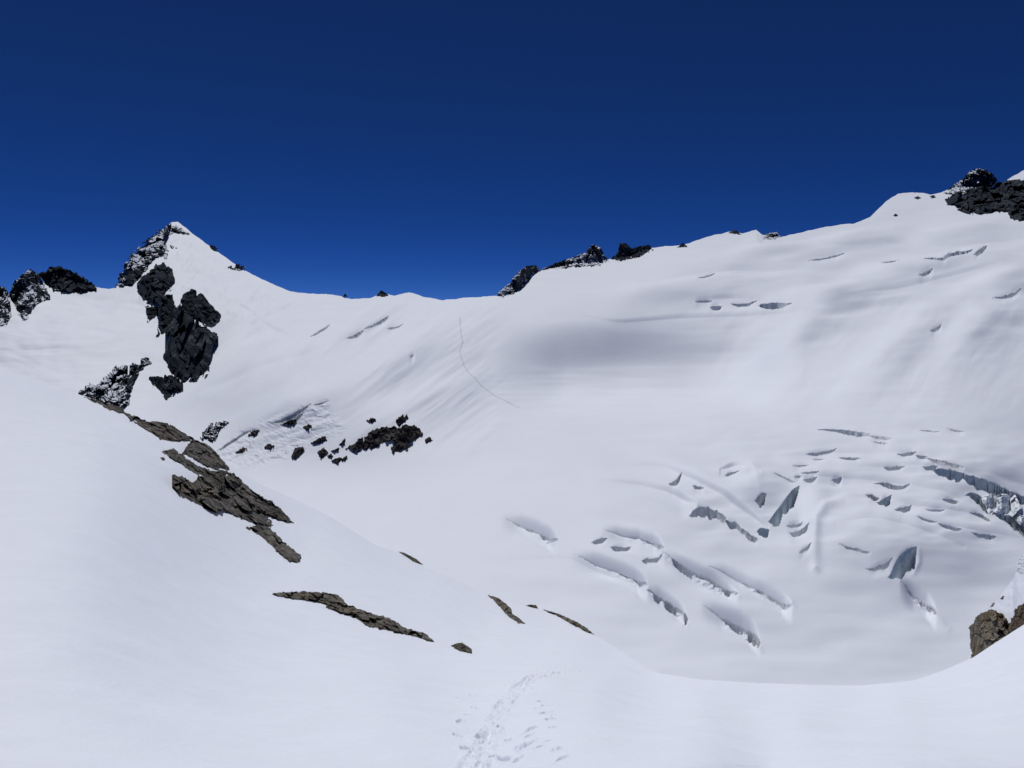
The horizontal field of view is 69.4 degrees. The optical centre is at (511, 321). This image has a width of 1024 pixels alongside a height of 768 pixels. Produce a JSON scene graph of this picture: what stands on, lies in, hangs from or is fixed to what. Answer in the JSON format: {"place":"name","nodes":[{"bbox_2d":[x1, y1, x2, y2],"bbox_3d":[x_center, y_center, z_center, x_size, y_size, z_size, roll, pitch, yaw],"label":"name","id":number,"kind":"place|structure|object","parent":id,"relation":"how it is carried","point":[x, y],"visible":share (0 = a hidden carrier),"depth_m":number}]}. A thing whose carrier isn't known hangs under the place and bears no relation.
{"place":"outdoors","nodes":[
{"label":"outdoors","id":0,"kind":"place"},
{"bbox_2d":[0,222,443,492],"bbox_3d":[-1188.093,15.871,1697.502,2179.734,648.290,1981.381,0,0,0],"label":"mountain","id":1,"kind":"structure","parent":0,"point":[272,360],"depth_m":1136.38},
{"bbox_2d":[0,286,11,326],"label":"crag","id":2,"kind":"structure","parent":1,"relation":"on","point":[5,310],"depth_m":1404.14},
{"bbox_2d":[9,269,49,320],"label":"crag","id":3,"kind":"structure","parent":1,"relation":"on","point":[28,292],"depth_m":1504.87},
{"bbox_2d":[40,266,96,293],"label":"crag","id":4,"kind":"structure","parent":1,"relation":"on","point":[62,279],"depth_m":1652.84},
{"bbox_2d":[78,357,151,409],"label":"rock","id":5,"kind":"object","parent":1,"relation":"on","point":[110,392],"visible":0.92,"depth_m":1025.34},
{"bbox_2d":[109,223,170,287],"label":"rock","id":6,"kind":"object","parent":1,"relation":"on","point":[134,274],"visible":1,"depth_m":1814.40},
{"bbox_2d":[146,307,157,322],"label":"rock","id":7,"kind":"object","parent":1,"relation":"on","point":[152,312],"visible":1,"depth_m":1467.94},
{"bbox_2d":[137,262,174,306],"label":"rock","id":8,"kind":"object","parent":1,"relation":"on","point":[156,285],"visible":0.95,"depth_m":1638.51},
{"bbox_2d":[153,294,175,336],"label":"rock","id":9,"kind":"object","parent":1,"relation":"on","point":[169,307],"visible":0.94,"depth_m":1436.71},
{"bbox_2d":[149,375,182,399],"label":"rock","id":10,"kind":"object","parent":1,"relation":"on","point":[175,384],"visible":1,"depth_m":1058.88},
{"bbox_2d":[165,225,188,235],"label":"rock","id":11,"kind":"object","parent":1,"relation":"on","point":[177,230],"visible":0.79,"depth_m":2159.66},
{"bbox_2d":[163,304,217,382],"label":"rock buttress","id":12,"kind":"object","parent":1,"relation":"on","point":[182,364],"visible":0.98,"depth_m":1181.02},
{"bbox_2d":[181,289,220,326],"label":"rock","id":13,"kind":"object","parent":1,"relation":"on","point":[196,304],"visible":0.98,"depth_m":1463.80},
{"bbox_2d":[200,421,227,441],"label":"rock","id":14,"kind":"object","parent":1,"relation":"on","point":[214,428],"visible":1,"depth_m":906.60},
{"bbox_2d":[219,430,252,450],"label":"crevasse","id":15,"kind":"structure","parent":1,"relation":"on","point":[233,440],"depth_m":890.64},
{"bbox_2d":[228,264,244,270],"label":"rock","id":16,"kind":"object","parent":1,"relation":"on","point":[237,267],"visible":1,"depth_m":1843.46},
{"bbox_2d":[236,447,246,453],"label":"rock","id":17,"kind":"object","parent":1,"relation":"on","point":[242,450],"visible":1,"depth_m":860.53},
{"bbox_2d":[248,429,258,435],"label":"rock","id":18,"kind":"object","parent":1,"relation":"on","point":[253,433],"visible":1,"depth_m":889.99},
{"bbox_2d":[265,444,273,449],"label":"rock","id":19,"kind":"object","parent":1,"relation":"on","point":[268,446],"visible":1,"depth_m":863.15},
{"bbox_2d":[283,420,295,424],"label":"rock","id":20,"kind":"object","parent":1,"relation":"on","point":[290,422],"visible":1,"depth_m":895.69},
{"bbox_2d":[273,404,310,424],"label":"crevasse","id":21,"kind":"structure","parent":1,"relation":"on","point":[291,416],"depth_m":906.35},
{"bbox_2d":[281,413,302,426],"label":"crevasse","id":22,"kind":"structure","parent":1,"relation":"on","point":[297,418],"depth_m":903.80},
{"bbox_2d":[291,447,304,458],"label":"rock","id":23,"kind":"object","parent":1,"relation":"on","point":[297,451],"visible":1,"depth_m":843.25},
{"bbox_2d":[311,436,326,443],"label":"rock","id":24,"kind":"object","parent":1,"relation":"on","point":[320,440],"visible":1,"depth_m":857.99},
{"bbox_2d":[311,323,330,336],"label":"crevasse","id":25,"kind":"structure","parent":1,"relation":"on","point":[320,331],"depth_m":1286.01},
{"bbox_2d":[318,448,327,459],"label":"rock","id":26,"kind":"object","parent":1,"relation":"on","point":[322,452],"visible":1,"depth_m":836.79},
{"bbox_2d":[331,457,343,463],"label":"rock","id":27,"kind":"object","parent":1,"relation":"on","point":[337,460],"visible":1,"depth_m":822.01},
{"bbox_2d":[347,329,364,338],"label":"crevasse","id":28,"kind":"structure","parent":1,"relation":"on","point":[358,334],"depth_m":1235.47},
{"bbox_2d":[346,425,396,453],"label":"rock","id":29,"kind":"object","parent":1,"relation":"on","point":[378,434],"visible":0.98,"depth_m":842.12},
{"bbox_2d":[365,315,389,329],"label":"crevasse","id":30,"kind":"structure","parent":1,"relation":"on","point":[380,321],"depth_m":1392.57},
{"bbox_2d":[377,291,387,296],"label":"crag","id":31,"kind":"structure","parent":1,"relation":"on","point":[382,293],"depth_m":1670.27},
{"bbox_2d":[396,414,407,426],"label":"rock","id":32,"kind":"object","parent":1,"relation":"on","point":[399,421],"visible":1,"depth_m":874.54},
{"bbox_2d":[0,367,1023,767],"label":"snow slope","id":33,"kind":"structure","parent":0,"point":[148,619],"depth_m":15.75},
{"bbox_2d":[85,397,124,413],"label":"rock outcrop","id":34,"kind":"object","parent":33,"relation":"on","point":[115,408],"visible":0.97,"depth_m":93.92},
{"bbox_2d":[124,412,193,441],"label":"rock outcrop","id":35,"kind":"object","parent":33,"relation":"on","point":[164,431],"visible":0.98,"depth_m":88.98},
{"bbox_2d":[162,448,231,476],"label":"rock outcrop","id":36,"kind":"object","parent":33,"relation":"on","point":[173,454],"visible":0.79,"depth_m":70.25},
{"bbox_2d":[182,440,228,470],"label":"rock outcrop","id":37,"kind":"object","parent":33,"relation":"on","point":[205,454],"visible":0.98,"depth_m":86.59},
{"bbox_2d":[172,473,293,526],"bbox_3d":[-25.309,15.730,70.629,8.368,9.978,46.688,0,0,-14],"label":"rock outcrop","id":38,"kind":"object","parent":33,"relation":"on","point":[229,494],"visible":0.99,"depth_m":62.20},
{"bbox_2d":[246,525,304,562],"bbox_3d":[-18.153,16.497,55.887,3.750,2.569,16.860,0,0,-31],"label":"rock outcrop","id":39,"kind":"object","parent":33,"relation":"on","point":[278,544],"visible":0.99,"depth_m":54.01},
{"bbox_2d":[273,591,433,641],"bbox_3d":[-7.778,13.146,33.820,9.745,3.424,7.070,0,0,39],"label":"rock outcrop","id":40,"kind":"object","parent":33,"relation":"on","point":[335,602],"visible":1,"depth_m":32.77},
{"bbox_2d":[400,552,422,564],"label":"rock","id":41,"kind":"object","parent":33,"relation":"on","point":[411,558],"visible":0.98,"depth_m":87.56},
{"bbox_2d":[451,643,471,652],"bbox_3d":[-2.237,14.367,32.705,0.905,1.763,5.014,0,0,-4],"label":"boulder","id":42,"kind":"object","parent":33,"relation":"on","point":[461,646],"visible":1,"depth_m":31.45},
{"bbox_2d":[459,745,471,749],"bbox_3d":[-0.534,4.862,8.424,0.128,0.156,0.299,0,0,-12],"label":"footprint","id":43,"kind":"object","parent":33,"relation":"on","point":[464,747],"visible":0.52,"depth_m":8.51},
{"bbox_2d":[498,756,510,761],"bbox_3d":[-0.082,4.549,7.665,0.151,0.197,0.334,0,0,0],"label":"footprint","id":44,"kind":"object","parent":33,"relation":"on","point":[505,758],"visible":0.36,"depth_m":7.79},
{"bbox_2d":[488,595,524,623],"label":"rock","id":45,"kind":"object","parent":33,"relation":"on","point":[505,608],"visible":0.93,"depth_m":68.08},
{"bbox_2d":[465,669,569,767],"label":"footprints","id":46,"kind":"structure","parent":33,"relation":"on","point":[481,751],"depth_m":11.20},
{"bbox_2d":[543,609,593,634],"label":"rock","id":47,"kind":"object","parent":33,"relation":"on","point":[575,624],"visible":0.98,"depth_m":73.66},
{"bbox_2d":[968,609,1007,657],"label":"boulder","id":48,"kind":"object","parent":33,"relation":"on","point":[988,628],"visible":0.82,"depth_m":73.51},
{"bbox_2d":[1007,603,1023,633],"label":"boulder","id":49,"kind":"object","parent":33,"relation":"on","point":[1017,620],"visible":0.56,"depth_m":65.68},
{"bbox_2d":[0,0,1023,299],"label":"sky","id":50,"kind":"structure","parent":0,"point":[357,149]},
{"bbox_2d":[281,300,1023,684],"bbox_3d":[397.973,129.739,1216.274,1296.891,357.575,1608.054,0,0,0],"label":"glacier","id":51,"kind":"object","parent":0,"point":[475,486],"visible":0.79,"depth_m":643.56},
{"bbox_2d":[390,424,422,452],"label":"rock","id":52,"kind":"object","parent":51,"relation":"on","point":[415,431],"visible":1,"depth_m":838.46},
{"bbox_2d":[459,317,519,407],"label":"ski track","id":53,"kind":"structure","parent":51,"relation":"on","point":[469,372],"depth_m":1114.42},
{"bbox_2d":[525,527,557,542],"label":"crevasse","id":54,"kind":"structure","parent":51,"relation":"on","point":[552,540],"depth_m":616.78},
{"bbox_2d":[593,538,606,543],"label":"crevasse","id":55,"kind":"structure","parent":51,"relation":"on","point":[599,541],"depth_m":592.93},
{"bbox_2d":[612,546,631,551],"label":"crevasse","id":56,"kind":"structure","parent":51,"relation":"on","point":[617,548],"depth_m":585.44},
{"bbox_2d":[619,573,646,586],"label":"crevasse","id":57,"kind":"structure","parent":51,"relation":"on","point":[640,584],"depth_m":544.03},
{"bbox_2d":[640,539,662,549],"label":"crevasse","id":58,"kind":"structure","parent":51,"relation":"on","point":[660,546],"depth_m":587.04},
{"bbox_2d":[642,554,662,563],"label":"crevasse","id":59,"kind":"structure","parent":51,"relation":"on","point":[646,560],"depth_m":566.79},
{"bbox_2d":[647,589,687,624],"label":"crevasse","id":60,"kind":"structure","parent":51,"relation":"on","point":[669,607],"depth_m":521.70},
{"bbox_2d":[669,471,681,485],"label":"crevasse","id":61,"kind":"structure","parent":51,"relation":"on","point":[676,482],"depth_m":700.14},
{"bbox_2d":[668,555,737,596],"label":"crevasse","id":62,"kind":"structure","parent":51,"relation":"on","point":[685,571],"depth_m":551.18},
{"bbox_2d":[691,506,725,522],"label":"crevasse","id":63,"kind":"structure","parent":51,"relation":"on","point":[704,512],"depth_m":641.27},
{"bbox_2d":[718,614,760,647],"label":"crevasse","id":64,"kind":"structure","parent":51,"relation":"on","point":[752,638],"depth_m":497.67},
{"bbox_2d":[725,520,758,542],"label":"crevasse","id":65,"kind":"structure","parent":51,"relation":"on","point":[734,525],"depth_m":614.41},
{"bbox_2d":[755,492,766,507],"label":"crevasse","id":66,"kind":"structure","parent":51,"relation":"on","point":[760,500],"depth_m":661.96},
{"bbox_2d":[758,528,769,537],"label":"crevasse","id":67,"kind":"structure","parent":51,"relation":"on","point":[763,532],"depth_m":615.88},
{"bbox_2d":[742,583,791,609],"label":"crevasse","id":68,"kind":"structure","parent":51,"relation":"on","point":[779,603],"depth_m":530.58},
{"bbox_2d":[770,486,799,526],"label":"crevasse","id":69,"kind":"structure","parent":51,"relation":"on","point":[788,502],"depth_m":668.68},
{"bbox_2d":[775,473,795,482],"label":"crevasse","id":70,"kind":"structure","parent":51,"relation":"on","point":[787,479],"depth_m":711.95},
{"bbox_2d":[787,522,802,528],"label":"crevasse","id":71,"kind":"structure","parent":51,"relation":"on","point":[794,526],"depth_m":623.23},
{"bbox_2d":[791,522,809,536],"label":"crevasse","id":72,"kind":"structure","parent":51,"relation":"on","point":[799,532],"depth_m":616.62},
{"bbox_2d":[799,543,810,553],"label":"crevasse","id":73,"kind":"structure","parent":51,"relation":"on","point":[805,549],"depth_m":584.46},
{"bbox_2d":[804,477,816,482],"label":"crevasse","id":74,"kind":"structure","parent":51,"relation":"on","point":[813,479],"depth_m":717.03},
{"bbox_2d":[808,448,836,455],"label":"crevasse","id":75,"kind":"structure","parent":51,"relation":"on","point":[821,453],"depth_m":797.71},
{"bbox_2d":[833,477,841,483],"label":"crevasse","id":76,"kind":"structure","parent":51,"relation":"on","point":[837,480],"depth_m":720.11},
{"bbox_2d":[818,429,870,436],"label":"crevasse","id":77,"kind":"structure","parent":51,"relation":"on","point":[853,433],"depth_m":857.77},
{"bbox_2d":[839,457,861,459],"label":"crevasse","id":78,"kind":"structure","parent":51,"relation":"on","point":[851,458],"depth_m":775.75},
{"bbox_2d":[841,544,869,553],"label":"crevasse","id":79,"kind":"structure","parent":51,"relation":"on","point":[855,549],"depth_m":581.25},
{"bbox_2d":[867,494,878,500],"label":"crevasse","id":80,"kind":"structure","parent":51,"relation":"on","point":[873,498],"depth_m":681.38},
{"bbox_2d":[868,557,892,571],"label":"crevasse","id":81,"kind":"structure","parent":51,"relation":"on","point":[882,566],"depth_m":567.76},
{"bbox_2d":[870,435,892,440],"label":"crevasse","id":82,"kind":"structure","parent":51,"relation":"on","point":[881,438],"depth_m":828.44},
{"bbox_2d":[878,494,891,506],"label":"crevasse","id":83,"kind":"structure","parent":51,"relation":"on","point":[885,502],"depth_m":677.72},
{"bbox_2d":[875,482,909,489],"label":"crevasse","id":84,"kind":"structure","parent":51,"relation":"on","point":[890,486],"depth_m":710.54},
{"bbox_2d":[884,465,904,470],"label":"crevasse","id":85,"kind":"structure","parent":51,"relation":"on","point":[893,468],"depth_m":752.03},
{"bbox_2d":[889,546,917,579],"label":"crevasse","id":86,"kind":"structure","parent":51,"relation":"on","point":[905,561],"depth_m":579.99},
{"bbox_2d":[895,504,911,512],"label":"crevasse","id":87,"kind":"structure","parent":51,"relation":"on","point":[904,509],"depth_m":657.75},
{"bbox_2d":[898,451,916,456],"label":"crevasse","id":88,"kind":"structure","parent":51,"relation":"on","point":[908,454],"depth_m":782.20},
{"bbox_2d":[907,589,936,615],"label":"crevasse","id":89,"kind":"structure","parent":51,"relation":"on","point":[930,609],"depth_m":544.19},
{"bbox_2d":[917,455,928,458],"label":"crevasse","id":90,"kind":"structure","parent":51,"relation":"on","point":[921,457],"depth_m":771.60},
{"bbox_2d":[918,516,936,522],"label":"crevasse","id":91,"kind":"structure","parent":51,"relation":"on","point":[930,521],"depth_m":630.00},
{"bbox_2d":[923,465,937,471],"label":"crevasse","id":92,"kind":"structure","parent":51,"relation":"on","point":[933,467],"depth_m":748.24},
{"bbox_2d":[927,509,944,511],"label":"crevasse","id":93,"kind":"structure","parent":51,"relation":"on","point":[936,510],"depth_m":660.65},
{"bbox_2d":[927,458,962,469],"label":"crevasse","id":94,"kind":"structure","parent":51,"relation":"on","point":[950,465],"depth_m":750.29},
{"bbox_2d":[939,524,962,530],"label":"crevasse","id":95,"kind":"structure","parent":51,"relation":"on","point":[950,527],"depth_m":628.66},
{"bbox_2d":[944,499,957,503],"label":"crevasse","id":96,"kind":"structure","parent":51,"relation":"on","point":[951,501],"depth_m":685.97},
{"bbox_2d":[935,468,1023,504],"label":"crevasse","id":97,"kind":"structure","parent":51,"relation":"on","point":[980,484],"depth_m":728.93},
{"bbox_2d":[967,492,993,514],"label":"crevasse","id":98,"kind":"structure","parent":51,"relation":"on","point":[977,498],"depth_m":701.50},
{"bbox_2d":[971,513,990,521],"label":"crevasse","id":99,"kind":"structure","parent":51,"relation":"on","point":[981,516],"depth_m":669.36},
{"bbox_2d":[973,533,996,539],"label":"crevasse","id":100,"kind":"structure","parent":51,"relation":"on","point":[987,537],"depth_m":634.20},
{"bbox_2d":[982,493,996,515],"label":"ice block","id":101,"kind":"structure","parent":51,"relation":"on","point":[989,501],"depth_m":686.18},
{"bbox_2d":[996,493,1009,515],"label":"ice block","id":102,"kind":"structure","parent":51,"relation":"on","point":[1003,506],"depth_m":683.51},
{"bbox_2d":[994,512,1023,536],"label":"crevasse","id":103,"kind":"structure","parent":51,"relation":"on","point":[1014,524],"depth_m":671.52},
{"bbox_2d":[1010,495,1023,526],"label":"ice block","id":104,"kind":"structure","parent":51,"relation":"on","point":[1017,511],"depth_m":674.44},
{"bbox_2d":[447,170,1023,424],"bbox_3d":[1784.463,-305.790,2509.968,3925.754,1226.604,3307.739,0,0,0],"label":"mountain","id":105,"kind":"structure","parent":0,"point":[858,316],"depth_m":1409.70},
{"bbox_2d":[497,265,540,297],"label":"crag","id":106,"kind":"structure","parent":105,"relation":"on","point":[521,278],"depth_m":1670.94},
{"bbox_2d":[542,245,608,269],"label":"crag","id":107,"kind":"structure","parent":105,"relation":"on","point":[593,255],"depth_m":2023.97},
{"bbox_2d":[612,243,652,261],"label":"crag","id":108,"kind":"structure","parent":105,"relation":"on","point":[625,251],"depth_m":2119.77},
{"bbox_2d":[710,306,721,310],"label":"crevasse","id":109,"kind":"structure","parent":105,"relation":"on","point":[715,308],"depth_m":1529.19},
{"bbox_2d":[732,300,756,306],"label":"crevasse","id":110,"kind":"structure","parent":105,"relation":"on","point":[743,304],"depth_m":1537.12},
{"bbox_2d":[762,232,780,238],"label":"crag","id":111,"kind":"structure","parent":105,"relation":"on","point":[774,235],"depth_m":2355.64},
{"bbox_2d":[759,302,791,309],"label":"crevasse","id":112,"kind":"structure","parent":105,"relation":"on","point":[772,305],"depth_m":1509.14},
{"bbox_2d":[812,253,843,260],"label":"crevasse","id":113,"kind":"structure","parent":105,"relation":"on","point":[833,256],"depth_m":1976.18},
{"bbox_2d":[920,268,932,275],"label":"crevasse","id":114,"kind":"structure","parent":105,"relation":"on","point":[926,273],"depth_m":1684.67},
{"bbox_2d":[924,249,973,260],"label":"crevasse","id":115,"kind":"structure","parent":105,"relation":"on","point":[952,254],"depth_m":1943.18},
{"bbox_2d":[944,168,997,195],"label":"crag","id":116,"kind":"structure","parent":105,"relation":"on","point":[975,178],"depth_m":3123.17},
{"bbox_2d":[975,245,986,255],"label":"crevasse","id":117,"kind":"structure","parent":105,"relation":"on","point":[980,251],"depth_m":1953.33},
{"bbox_2d":[945,179,1023,220],"bbox_3d":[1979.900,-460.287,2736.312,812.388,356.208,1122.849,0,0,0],"label":"cliff","id":118,"kind":"structure","parent":105,"relation":"on","point":[995,205],"depth_m":2686.10},
{"bbox_2d":[995,288,1020,298],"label":"crevasse","id":119,"kind":"structure","parent":105,"relation":"on","point":[1011,295],"depth_m":1433.95},
{"bbox_2d":[992,571,1023,624],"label":"snow bank","id":120,"kind":"structure","parent":0,"point":[1011,601],"depth_m":75.52},
{"bbox_2d":[1016,554,1023,573],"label":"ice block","id":121,"kind":"structure","parent":120,"relation":"on","point":[1020,567],"depth_m":77.99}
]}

